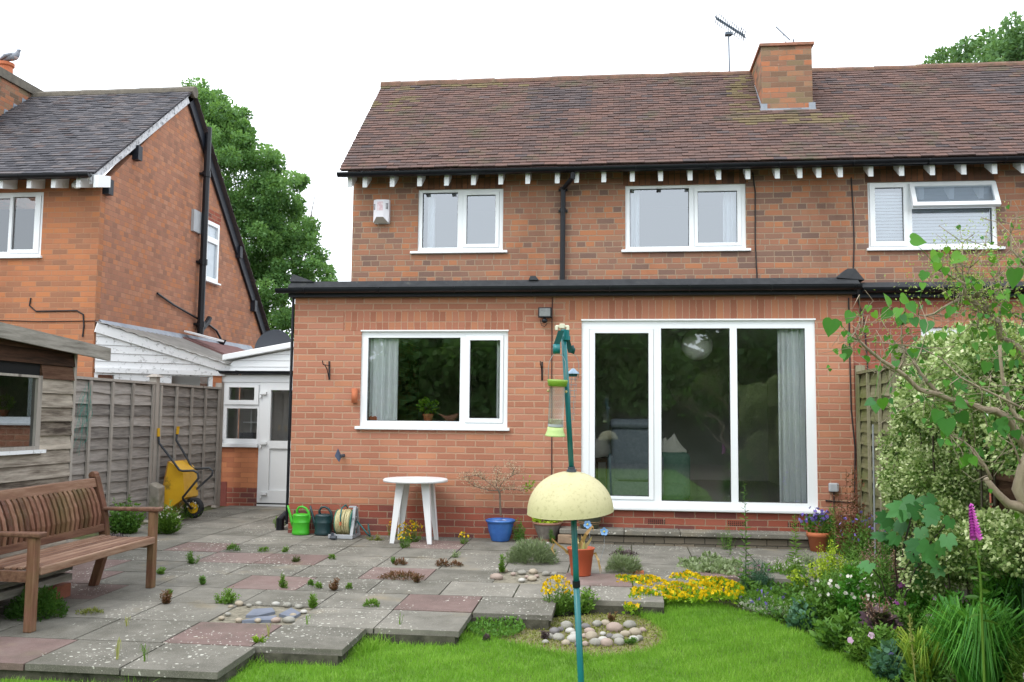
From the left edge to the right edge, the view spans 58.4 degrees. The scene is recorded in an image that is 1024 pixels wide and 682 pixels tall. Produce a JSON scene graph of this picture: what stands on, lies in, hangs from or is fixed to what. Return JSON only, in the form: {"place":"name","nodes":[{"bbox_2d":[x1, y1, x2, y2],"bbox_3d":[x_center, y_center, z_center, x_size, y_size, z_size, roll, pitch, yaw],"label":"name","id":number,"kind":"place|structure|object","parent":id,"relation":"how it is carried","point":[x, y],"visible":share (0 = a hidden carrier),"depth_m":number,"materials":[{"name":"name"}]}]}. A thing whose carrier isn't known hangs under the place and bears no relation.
{"place":"outdoors","nodes":[
{"label":"outdoors","id":0,"kind":"place"},
{"bbox_2d":[0,582,814,681],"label":"patio bed","id":1,"kind":"object","parent":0,"point":[531,624],"visible":0.15,"depth_m":5.83,"materials":[{"name":"stone"}]},
{"bbox_2d":[676,550,742,575],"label":"ground cover plant","id":2,"kind":"object","parent":1,"relation":"on","point":[693,563],"visible":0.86,"depth_m":8.73,"materials":[{"name":"green plant"}]},
{"bbox_2d":[0,506,859,679],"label":"patio","id":3,"kind":"structure","parent":0,"point":[180,635],"depth_m":7.49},
{"bbox_2d":[3,585,69,621],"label":"cushion plant","id":4,"kind":"object","parent":3,"relation":"on","point":[48,604],"visible":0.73,"depth_m":6.59,"materials":[{"name":"green plant"}]},
{"bbox_2d":[0,566,72,600],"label":"timber pallet","id":5,"kind":"object","parent":3,"relation":"on","point":[9,589],"visible":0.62,"depth_m":6.88,"materials":[{"name":"wood"}]},
{"bbox_2d":[0,322,110,572],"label":"garden shed","id":6,"kind":"structure","parent":3,"relation":"on","point":[38,374],"depth_m":7.88,"materials":[{"name":"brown wood"}]},
{"bbox_2d":[0,373,45,455],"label":"window","id":7,"kind":"structure","parent":6,"relation":"in","point":[20,394],"depth_m":7.69,"materials":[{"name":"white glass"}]},
{"bbox_2d":[45,582,70,598],"bbox_3d":[-3.593,1.983,7.234,0.100,0.115,0.220,0,-5,7],"label":"brick","id":8,"kind":"object","parent":3,"relation":"on","point":[64,589],"visible":0.38,"depth_m":7.25,"materials":[{"name":"brick"}]},
{"bbox_2d":[0,471,163,632],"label":"garden bench","id":9,"kind":"object","parent":3,"relation":"on","point":[87,514],"visible":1,"depth_m":7.05,"materials":[{"name":"brown wood"}]},
{"bbox_2d":[109,495,145,533],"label":"shrub","id":10,"kind":"object","parent":3,"relation":"on","point":[122,522],"visible":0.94,"depth_m":10.66,"materials":[{"name":"green plant"}]},
{"bbox_2d":[72,374,223,526],"bbox_3d":[-4.713,1.323,10.905,0.280,1.950,5.915,0,-5,7],"label":"wooden fence","id":11,"kind":"object","parent":3,"relation":"on","point":[123,453],"visible":0.56,"depth_m":11.62,"materials":[{"name":"grey wood"}]},
{"bbox_2d":[147,498,184,533],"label":"flowering plant","id":12,"kind":"object","parent":3,"relation":"on","point":[168,522],"visible":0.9,"depth_m":10.63,"materials":[{"name":"green plant"}]},
{"bbox_2d":[157,426,213,517],"bbox_3d":[-4.286,1.729,12.079,0.608,1.194,0.569,0,-5,7],"label":"wheelbarrow","id":13,"kind":"object","parent":3,"relation":"on","point":[181,479],"visible":0.93,"depth_m":11.89,"materials":[{"name":"yellow"}]},
{"bbox_2d":[212,586,241,604],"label":"weed","id":14,"kind":"object","parent":3,"relation":"on","point":[228,598],"visible":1,"depth_m":7.09,"materials":[{"name":"green plant"}]},
{"bbox_2d":[209,342,293,506],"bbox_3d":[-3.227,1.260,15.051,2.651,2.796,2.344,0,-5,7],"label":"side porch","id":15,"kind":"object","parent":3,"relation":"on","point":[254,465],"visible":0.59,"depth_m":14.09,"materials":[{"name":"brick"}]},
{"bbox_2d":[222,382,260,446],"bbox_3d":[-4.211,1.135,14.144,0.666,0.998,0.150,0,-5,7],"label":"window","id":16,"kind":"structure","parent":15,"relation":"in","point":[252,404],"depth_m":14.13,"materials":[{"name":"white plastic"}]},
{"bbox_2d":[255,329,290,348],"bbox_3d":[-4.101,0.124,15.633,0.765,0.646,0.358,-2,-5,29],"label":"satellite dish","id":17,"kind":"object","parent":15,"relation":"attached to","point":[271,337],"visible":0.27,"depth_m":15.64,"materials":[{"name":"grey plastic"}]},
{"bbox_2d":[257,382,292,506],"bbox_3d":[-2.958,1.578,13.964,1.865,1.887,0.120,0,-5,7],"label":"door","id":18,"kind":"structure","parent":15,"relation":"in","point":[272,455],"depth_m":14.02,"materials":[{"name":"white plastic"}]},
{"bbox_2d":[210,606,313,625],"bbox_3d":[-1.834,2.021,6.737,0.650,0.012,0.590,0,-5,7],"label":"bare ground patch","id":19,"kind":"object","parent":3,"relation":"on","point":[242,612],"visible":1,"depth_m":6.80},
{"bbox_2d":[246,608,274,617],"bbox_3d":[-1.847,2.019,6.793,0.182,0.035,0.250,1,-5,0],"label":"slate","id":20,"kind":"object","parent":19,"relation":"on","point":[258,612],"visible":0.88,"depth_m":6.76,"materials":[{"name":"stone"}]},
{"bbox_2d":[287,505,310,534],"bbox_3d":[-2.485,2.086,10.681,0.261,0.335,0.182,2,-5,-22],"label":"watering can","id":21,"kind":"object","parent":3,"relation":"on","point":[299,522],"visible":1,"depth_m":10.63,"materials":[{"name":"green plastic"}]},
{"bbox_2d":[309,506,332,535],"bbox_3d":[-2.220,2.087,10.670,0.261,0.335,0.182,2,-5,-22],"label":"watering can","id":22,"kind":"object","parent":3,"relation":"on","point":[322,523],"visible":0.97,"depth_m":10.61,"materials":[{"name":"green plastic"}]},
{"bbox_2d":[328,504,370,539],"bbox_3d":[-1.832,2.054,10.458,0.468,0.380,0.424,0,-5,7],"label":"hose reel","id":23,"kind":"object","parent":3,"relation":"on","point":[345,526],"visible":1,"depth_m":10.40,"materials":[{"name":"grey plastic"}]},
{"bbox_2d":[377,569,423,580],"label":"weed","id":24,"kind":"object","parent":3,"relation":"on","point":[396,573],"visible":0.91,"depth_m":8.10,"materials":[{"name":"brown plant"}]},
{"bbox_2d":[397,520,423,541],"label":"flowering plant","id":25,"kind":"object","parent":3,"relation":"on","point":[412,535],"visible":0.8,"depth_m":10.21,"materials":[{"name":"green plant"}]},
{"bbox_2d":[383,476,447,544],"bbox_3d":[-1.085,1.889,10.253,0.724,0.701,0.724,0,-5,7],"label":"garden table","id":26,"kind":"object","parent":3,"relation":"on","point":[403,483],"visible":0.95,"depth_m":10.11,"materials":[{"name":"white plastic"}]},
{"bbox_2d":[485,518,515,541],"bbox_3d":[-0.131,2.131,10.343,0.344,0.236,0.344,0,-5,7],"label":"blue plant pot","id":27,"kind":"object","parent":3,"relation":"on","point":[500,530],"visible":1,"depth_m":10.23,"materials":[{"name":"ceramic"}]},
{"bbox_2d":[456,459,534,515],"bbox_3d":[-0.187,1.647,10.388,0.922,0.650,0.312,0,-5,7],"label":"dry shrub","id":28,"kind":"object","parent":27,"relation":"in","point":[529,485],"visible":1,"depth_m":10.38,"materials":[{"name":"brown plant"}]},
{"bbox_2d":[493,572,565,584],"bbox_3d":[0.166,2.130,8.211,0.660,0.012,0.590,0,-5,7],"label":"bare ground patch","id":29,"kind":"object","parent":3,"relation":"on","point":[508,577],"visible":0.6,"depth_m":8.18,"materials":[{"name":"soil"}]},
{"bbox_2d":[504,536,561,565],"bbox_3d":[0.193,2.059,8.953,0.589,0.314,0.348,0,-5,7],"label":"grass cushion","id":30,"kind":"object","parent":3,"relation":"on","point":[523,552],"depth_m":8.90,"materials":[{"name":"green plant"}]},
{"bbox_2d":[532,518,562,541],"bbox_3d":[0.401,2.058,10.326,0.380,0.390,0.337,0,-5,7],"label":"stoneware pot","id":31,"kind":"object","parent":3,"relation":"on","point":[542,527],"visible":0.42,"depth_m":10.22,"materials":[{"name":"ceramic"}]},
{"bbox_2d":[540,574,573,615],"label":"flowering plant","id":32,"kind":"object","parent":3,"relation":"on","point":[560,607],"visible":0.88,"depth_m":7.24,"materials":[{"name":"yellow plant"}]},
{"bbox_2d":[551,526,601,576],"bbox_3d":[0.587,1.893,8.349,0.423,0.473,0.254,2,-5,-16],"label":"plastic plant pot","id":33,"kind":"object","parent":3,"relation":"on","point":[585,553],"visible":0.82,"depth_m":8.30,"materials":[{"name":"plastic"}]},
{"bbox_2d":[603,551,643,574],"bbox_3d":[1.034,2.062,8.478,0.388,0.252,0.240,0,-5,7],"label":"grass cushion","id":34,"kind":"object","parent":3,"relation":"on","point":[619,561],"depth_m":8.45,"materials":[{"name":"green plant"}]},
{"bbox_2d":[615,569,746,614],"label":"creeping flowers","id":35,"kind":"object","parent":3,"relation":"on","point":[713,586],"visible":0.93,"depth_m":7.74,"materials":[{"name":"yellow plant"}]},
{"bbox_2d":[559,526,809,549],"bbox_3d":[1.922,2.184,10.136,2.780,0.176,0.312,0,-5,7],"label":"door step","id":36,"kind":"object","parent":3,"relation":"on","point":[687,537],"depth_m":10.04,"materials":[{"name":"brick"}]},
{"bbox_2d":[767,554,808,574],"bbox_3d":[2.574,2.128,8.546,0.390,0.271,0.283,1,-5,-8],"label":"flowering cushion","id":37,"kind":"object","parent":3,"relation":"on","point":[796,567],"visible":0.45,"depth_m":8.51,"materials":[{"name":"green plant"}]},
{"bbox_2d":[787,514,802,568],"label":"tall weed","id":38,"kind":"object","parent":3,"relation":"on","point":[798,544],"visible":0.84,"depth_m":8.69,"materials":[{"name":"green plant"}]},
{"bbox_2d":[798,506,841,551],"bbox_3d":[3.296,2.005,9.777,0.433,0.470,0.335,-2,-5,24],"label":"campanula pot","id":39,"kind":"object","parent":3,"relation":"on","point":[817,539],"visible":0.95,"depth_m":9.74,"materials":[{"name":"ceramic"}]},
{"bbox_2d":[805,539,852,578],"bbox_3d":[2.870,2.003,8.268,0.419,0.491,0.307,0,-5,7],"label":"euphorbia","id":40,"kind":"object","parent":3,"relation":"on","point":[830,557],"visible":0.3,"depth_m":8.27,"materials":[{"name":"green plant"}]},
{"bbox_2d":[816,503,849,552],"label":"tangled plant","id":41,"kind":"object","parent":3,"relation":"on","point":[830,534],"visible":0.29,"depth_m":9.73,"materials":[{"name":"green plant"}]},
{"bbox_2d":[830,459,872,554],"bbox_3d":[3.535,1.788,9.571,0.448,1.097,0.313,-1,-5,16],"label":"rusty shrub","id":42,"kind":"object","parent":3,"relation":"on","point":[842,525],"visible":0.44,"depth_m":9.55,"materials":[{"name":"brown plant"}]},
{"bbox_2d":[837,510,885,560],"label":"bellflower","id":43,"kind":"object","parent":3,"relation":"on","point":[863,541],"visible":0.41,"depth_m":9.17,"materials":[{"name":"green plant"}]},
{"bbox_2d":[0,599,888,681],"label":"lawn","id":44,"kind":"structure","parent":0,"point":[524,653],"depth_m":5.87,"materials":[{"name":"plant"}]},
{"bbox_2d":[553,324,583,681],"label":"bird feeder pole","id":45,"kind":"object","parent":44,"relation":"on","point":[563,336],"visible":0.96,"depth_m":3.89,"materials":[{"name":"teal metal"}]},
{"bbox_2d":[545,354,567,436],"bbox_3d":[0.186,0.228,3.865,0.089,0.352,0.108,2,-5,-19],"label":"seed feeder","id":46,"kind":"object","parent":45,"relation":"hanging from","point":[555,428],"visible":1,"depth_m":3.84,"materials":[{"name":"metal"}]},
{"bbox_2d":[527,471,613,519],"bbox_3d":[0.249,0.650,3.906,0.370,0.190,0.370,0,-5,7],"label":"squirrel baffle","id":47,"kind":"object","parent":45,"relation":"attached to","point":[564,495],"visible":0.99,"depth_m":3.77,"materials":[{"name":"beige plastic"}]},
{"bbox_2d":[470,614,667,655],"bbox_3d":[0.529,2.126,6.617,1.474,0.031,1.264,3,-5,-24],"label":"bare ground patch","id":48,"kind":"object","parent":44,"relation":"on","point":[590,624],"visible":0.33,"depth_m":6.60,"materials":[{"name":"beige gravel"}]},
{"bbox_2d":[466,612,525,637],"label":"creeping plant","id":49,"kind":"object","parent":48,"relation":"on","point":[477,625],"visible":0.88,"depth_m":6.67,"materials":[{"name":"plant"}]},
{"bbox_2d":[481,612,666,653],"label":"pebbles","id":50,"kind":"object","parent":48,"relation":"on","point":[594,628],"visible":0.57,"depth_m":6.65,"materials":[{"name":"stone"}]},
{"bbox_2d":[562,587,600,613],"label":"weed","id":51,"kind":"object","parent":48,"relation":"on","point":[585,596],"visible":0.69,"depth_m":7.28,"materials":[{"name":"green plant"}]},
{"bbox_2d":[736,593,790,618],"bbox_3d":[2.146,2.135,7.312,0.427,0.123,0.744,3,-5,-28],"label":"silver edging","id":52,"kind":"object","parent":44,"relation":"on","point":[750,605],"visible":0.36,"depth_m":7.34,"materials":[{"name":"green plant"}]},
{"bbox_2d":[734,587,808,617],"bbox_3d":[2.205,2.143,7.555,0.687,0.142,0.961,-3,-6,38],"label":"campanula mat","id":53,"kind":"object","parent":44,"relation":"on","point":[740,598],"visible":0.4,"depth_m":7.44,"materials":[{"name":"green plant"}]},
{"bbox_2d":[0,0,1023,414],"label":"sky","id":54,"kind":"structure","parent":0,"point":[310,73],"materials":[{"name":"white"}]},
{"bbox_2d":[595,434,610,457],"bbox_3d":[1.103,1.340,11.528,0.350,0.350,0.088,0,-5,7],"label":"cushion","id":55,"kind":"object","parent":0,"point":[602,448],"visible":0.69,"depth_m":11.49,"materials":[{"name":"fabric"}]},
{"bbox_2d":[706,595,956,681],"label":"ground","id":56,"kind":"structure","parent":0,"point":[734,605],"depth_m":7.81,"materials":[{"name":"soil"}]},
{"bbox_2d":[0,60,269,438],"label":"brick house","id":57,"kind":"structure","parent":56,"relation":"on","point":[143,231],"depth_m":14.42,"materials":[{"name":"orange brick"}]},
{"bbox_2d":[0,192,43,258],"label":"window","id":58,"kind":"structure","parent":57,"relation":"in","point":[11,253],"depth_m":13.20,"materials":[{"name":"white plastic"}]},
{"bbox_2d":[94,319,252,386],"bbox_3d":[-5.189,1.126,15.502,2.049,2.600,5.528,0,-5,7],"label":"boarded lean to","id":59,"kind":"object","parent":57,"relation":"attached to","point":[182,354],"visible":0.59,"depth_m":13.61,"materials":[{"name":"paint"}]},
{"bbox_2d":[94,373,212,386],"bbox_3d":[-5.265,1.366,13.439,1.738,1.776,0.060,5,-6,-42],"label":"window","id":60,"kind":"structure","parent":59,"relation":"in","point":[123,376],"depth_m":13.36,"materials":[{"name":"paint"}]},
{"bbox_2d":[206,220,220,285],"bbox_3d":[-5.435,-1.599,16.605,0.100,1.110,0.640,0,-5,7],"label":"window","id":61,"kind":"structure","parent":57,"relation":"in","point":[213,228],"depth_m":16.68,"materials":[{"name":"white plastic"}]},
{"bbox_2d":[181,76,337,338],"bbox_3d":[-7.810,-2.248,27.564,6.007,11.781,5.719,0,-5,7],"label":"broadleaf tree","id":62,"kind":"object","parent":56,"relation":"on","point":[267,215],"visible":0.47,"depth_m":26.59,"materials":[{"name":"green plant"}]},
{"bbox_2d":[275,41,1023,544],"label":"semi detached house","id":63,"kind":"structure","parent":56,"relation":"on","point":[609,219],"depth_m":11.83,"materials":[{"name":"orange brick"}]},
{"bbox_2d":[373,199,389,223],"bbox_3d":[-1.769,-1.753,12.427,0.218,0.320,0.102,0,-5,7],"label":"alarm box","id":64,"kind":"object","parent":63,"relation":"attached to","point":[381,214],"visible":1,"depth_m":12.39,"materials":[{"name":"white plastic"}]},
{"bbox_2d":[416,397,438,420],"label":"potted geranium","id":65,"kind":"object","parent":63,"relation":"on","point":[427,416],"visible":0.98,"depth_m":10.94,"materials":[{"name":"plant"}]},
{"bbox_2d":[354,331,509,430],"bbox_3d":[-0.930,0.464,10.808,1.838,1.165,0.145,0,-5,7],"label":"window","id":66,"kind":"structure","parent":63,"relation":"in","point":[465,422],"depth_m":10.77,"materials":[{"name":"white plastic"}]},
{"bbox_2d":[410,189,507,253],"bbox_3d":[-0.708,-1.611,12.372,1.320,0.882,0.145,0,-5,7],"label":"window","id":67,"kind":"structure","parent":63,"relation":"in","point":[462,247],"depth_m":12.35,"materials":[{"name":"white plastic"}]},
{"bbox_2d":[607,419,663,496],"bbox_3d":[1.545,1.484,11.505,0.690,1.012,0.820,0,-5,7],"label":"armchair","id":68,"kind":"object","parent":63,"relation":"on","point":[627,465],"visible":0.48,"depth_m":11.18,"materials":[{"name":"grey fabric"}]},
{"bbox_2d":[662,452,690,500],"bbox_3d":[1.780,1.712,11.771,0.952,0.606,1.000,0,-5,7],"label":"sofa","id":69,"kind":"object","parent":63,"relation":"on","point":[676,475],"visible":0.38,"depth_m":11.29,"materials":[{"name":"teal fabric"}]},
{"bbox_2d":[664,434,688,452],"bbox_3d":[1.994,1.360,11.422,0.420,0.420,0.095,0,-5,7],"label":"cushion","id":70,"kind":"object","parent":69,"relation":"on","point":[672,444],"visible":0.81,"depth_m":11.39,"materials":[{"name":"fabric"}]},
{"bbox_2d":[621,184,750,252],"bbox_3d":[2.272,-1.605,12.023,1.662,0.896,0.145,0,-5,7],"label":"window","id":71,"kind":"structure","parent":63,"relation":"in","point":[693,190],"depth_m":11.99,"materials":[{"name":"white plastic"}]},
{"bbox_2d":[681,329,712,359],"bbox_3d":[2.235,-0.021,11.077,0.380,0.507,0.380,0,-5,7],"label":"lamp shade","id":72,"kind":"object","parent":63,"relation":"hanging from","point":[696,344],"visible":0.98,"depth_m":10.94,"materials":[{"name":"glass"}]},
{"bbox_2d":[581,320,824,513],"bbox_3d":[2.121,0.839,10.416,2.710,2.163,0.170,0,-5,7],"label":"patio door","id":73,"kind":"structure","parent":63,"relation":"in","point":[652,502],"depth_m":10.41,"materials":[{"name":"white plastic"}]},
{"bbox_2d":[714,12,745,70],"bbox_3d":[3.333,-4.498,13.985,0.473,0.985,0.321,0,-5,7],"label":"tv aerial","id":74,"kind":"object","parent":63,"relation":"on","point":[729,34],"visible":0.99,"depth_m":13.98,"materials":[{"name":"grey metal"}]},
{"bbox_2d":[825,298,855,502],"bbox_3d":[3.648,0.650,10.218,0.335,2.279,0.015,0,-5,7],"label":"cable","id":75,"kind":"object","parent":63,"relation":"attached to","point":[851,415],"visible":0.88,"depth_m":10.18,"materials":[{"name":"black plastic"}]},
{"bbox_2d":[867,180,1004,250],"bbox_3d":[5.351,-1.594,11.605,1.663,0.895,0.255,0,-5,7],"label":"window","id":76,"kind":"structure","parent":63,"relation":"in","point":[934,195],"depth_m":11.64,"materials":[{"name":"white plastic"}]},
{"bbox_2d":[817,563,844,590],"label":"border plant","id":77,"kind":"object","parent":56,"relation":"on","point":[833,576],"visible":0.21,"depth_m":7.73,"materials":[{"name":"green plant"}]},
{"bbox_2d":[809,606,868,650],"bbox_3d":[2.249,1.972,6.271,0.421,0.298,0.321,0,-5,7],"label":"border plant","id":78,"kind":"object","parent":56,"relation":"on","point":[829,634],"visible":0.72,"depth_m":6.23,"materials":[{"name":"green plant"}]},
{"bbox_2d":[738,548,955,681],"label":"ground cover","id":79,"kind":"object","parent":56,"relation":"on","point":[788,591],"visible":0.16,"depth_m":7.34,"materials":[{"name":"green plant"}]},
{"bbox_2d":[737,482,754,591],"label":"tall weed","id":80,"kind":"object","parent":79,"relation":"on","point":[745,544],"visible":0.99,"depth_m":7.84,"materials":[{"name":"green plant"}]},
{"bbox_2d":[736,556,774,589],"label":"pinks","id":81,"kind":"object","parent":79,"relation":"on","point":[761,577],"visible":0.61,"depth_m":8.21,"materials":[{"name":"green plant"}]},
{"bbox_2d":[784,597,818,630],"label":"border plant","id":82,"kind":"object","parent":79,"relation":"on","point":[793,615],"visible":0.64,"depth_m":6.82,"materials":[{"name":"green plant"}]},
{"bbox_2d":[793,579,847,620],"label":"border plant","id":83,"kind":"object","parent":79,"relation":"on","point":[820,600],"visible":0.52,"depth_m":6.83,"materials":[{"name":"green plant"}]},
{"bbox_2d":[824,564,886,621],"bbox_3d":[2.546,1.910,6.817,0.448,0.491,0.354,0,-5,7],"label":"border plant","id":84,"kind":"object","parent":79,"relation":"on","point":[852,599],"visible":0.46,"depth_m":6.78,"materials":[{"name":"green plant"}]},
{"bbox_2d":[872,424,875,559],"bbox_3d":[3.577,1.567,9.050,0.017,1.479,0.050,0,-5,7],"label":"garden cane","id":85,"kind":"object","parent":79,"relation":"on","point":[873,484],"visible":0.65,"depth_m":9.05,"materials":[{"name":"silver wood"}]},
{"bbox_2d":[865,620,903,653],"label":"border plant","id":86,"kind":"object","parent":79,"relation":"on","point":[880,634],"visible":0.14,"depth_m":5.88,"materials":[{"name":"green plant"}]},
{"bbox_2d":[868,638,906,681],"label":"plant","id":87,"kind":"object","parent":79,"relation":"on","point":[884,661],"visible":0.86,"depth_m":5.59,"materials":[{"name":"green plant"}]},
{"bbox_2d":[877,526,932,587],"bbox_3d":[3.350,1.759,7.808,0.410,0.923,0.388,3,-5,-26],"label":"bellflower","id":88,"kind":"object","parent":79,"relation":"on","point":[889,551],"visible":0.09,"depth_m":7.78,"materials":[{"name":"green plant"}]},
{"bbox_2d":[884,584,926,637],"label":"border plant","id":89,"kind":"object","parent":79,"relation":"on","point":[900,603],"visible":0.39,"depth_m":6.41,"materials":[{"name":"green plant"}]},
{"bbox_2d":[857,492,957,603],"bbox_3d":[2.646,1.541,6.063,0.351,1.097,1.815,0,-5,7],"label":"lobed leaf plant","id":90,"kind":"object","parent":79,"relation":"on","point":[906,509],"visible":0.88,"depth_m":5.99,"materials":[{"name":"green plant"}]},
{"bbox_2d":[888,625,944,681],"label":"strap leaf plant","id":91,"kind":"object","parent":79,"relation":"on","point":[922,661],"visible":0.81,"depth_m":5.46,"materials":[{"name":"green plant"}]},
{"bbox_2d":[888,577,970,629],"bbox_3d":[2.970,1.890,6.500,0.636,0.501,0.446,0,-5,7],"label":"cranesbill","id":92,"kind":"object","parent":79,"relation":"on","point":[916,598],"visible":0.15,"depth_m":6.43,"materials":[{"name":"green plant"}]},
{"bbox_2d":[907,591,1023,681],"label":"strap leaf plant","id":93,"kind":"object","parent":79,"relation":"on","point":[960,633],"visible":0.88,"depth_m":4.95,"materials":[{"name":"green plant"}]},
{"bbox_2d":[964,502,999,681],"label":"foxglove","id":94,"kind":"object","parent":79,"relation":"on","point":[974,531],"visible":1,"depth_m":4.67,"materials":[{"name":"purple plant"}]},
{"bbox_2d":[945,558,1023,681],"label":"border plant","id":95,"kind":"object","parent":79,"relation":"on","point":[992,589],"visible":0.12,"depth_m":5.48,"materials":[{"name":"green plant"}]},
{"bbox_2d":[976,576,1023,647],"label":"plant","id":96,"kind":"object","parent":79,"relation":"on","point":[1019,594],"visible":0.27,"depth_m":5.40,"materials":[{"name":"plant"}]},
{"bbox_2d":[1000,630,1023,681],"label":"border plant","id":97,"kind":"object","parent":79,"relation":"on","point":[1017,675],"visible":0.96,"depth_m":4.90,"materials":[{"name":"green plant"}]},
{"bbox_2d":[837,537,876,587],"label":"border plant","id":98,"kind":"object","parent":56,"relation":"on","point":[857,560],"visible":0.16,"depth_m":7.54,"materials":[{"name":"green plant"}]},
{"bbox_2d":[842,621,896,664],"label":"border plant","id":99,"kind":"object","parent":56,"relation":"on","point":[853,647],"visible":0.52,"depth_m":5.95,"materials":[{"name":"green plant"}]},
{"bbox_2d":[858,590,904,634],"bbox_3d":[2.557,1.964,6.384,0.349,0.372,0.520,0,-5,7],"label":"heuchera","id":100,"kind":"object","parent":56,"relation":"on","point":[876,613],"visible":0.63,"depth_m":6.37,"materials":[{"name":"purple plant"}]},
{"bbox_2d":[860,543,902,611],"bbox_3d":[2.876,1.857,7.099,0.325,0.629,0.297,5,-6,-42],"label":"border plant","id":101,"kind":"object","parent":56,"relation":"on","point":[884,577],"visible":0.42,"depth_m":7.09,"materials":[{"name":"green plant"}]},
{"bbox_2d":[861,539,923,603],"bbox_3d":[3.076,1.890,7.269,0.608,0.655,0.491,0,-5,7],"label":"plant","id":102,"kind":"object","parent":56,"relation":"on","point":[890,556],"visible":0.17,"depth_m":7.30,"materials":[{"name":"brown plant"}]},
{"bbox_2d":[818,199,1023,519],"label":"lilac tree","id":103,"kind":"object","parent":56,"relation":"on","point":[1005,424],"visible":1,"depth_m":4.11,"materials":[{"name":"green plant"}]},
{"bbox_2d":[898,650,950,681],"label":"border plant","id":104,"kind":"object","parent":56,"relation":"on","point":[910,670],"visible":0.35,"depth_m":5.47,"materials":[{"name":"green plant"}]},
{"bbox_2d":[855,323,1022,605],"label":"wooden fence","id":105,"kind":"object","parent":56,"relation":"on","point":[866,382],"visible":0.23,"depth_m":9.60,"materials":[{"name":"brown wood"}]},
{"bbox_2d":[874,317,1023,606],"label":"variegated shrub","id":106,"kind":"object","parent":56,"relation":"on","point":[926,457],"visible":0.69,"depth_m":5.91,"materials":[{"name":"green plant"}]},
{"bbox_2d":[922,10,1023,63],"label":"broadleaf tree","id":107,"kind":"object","parent":56,"relation":"on","point":[1007,45],"visible":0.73,"depth_m":25.48,"materials":[{"name":"green plant"}]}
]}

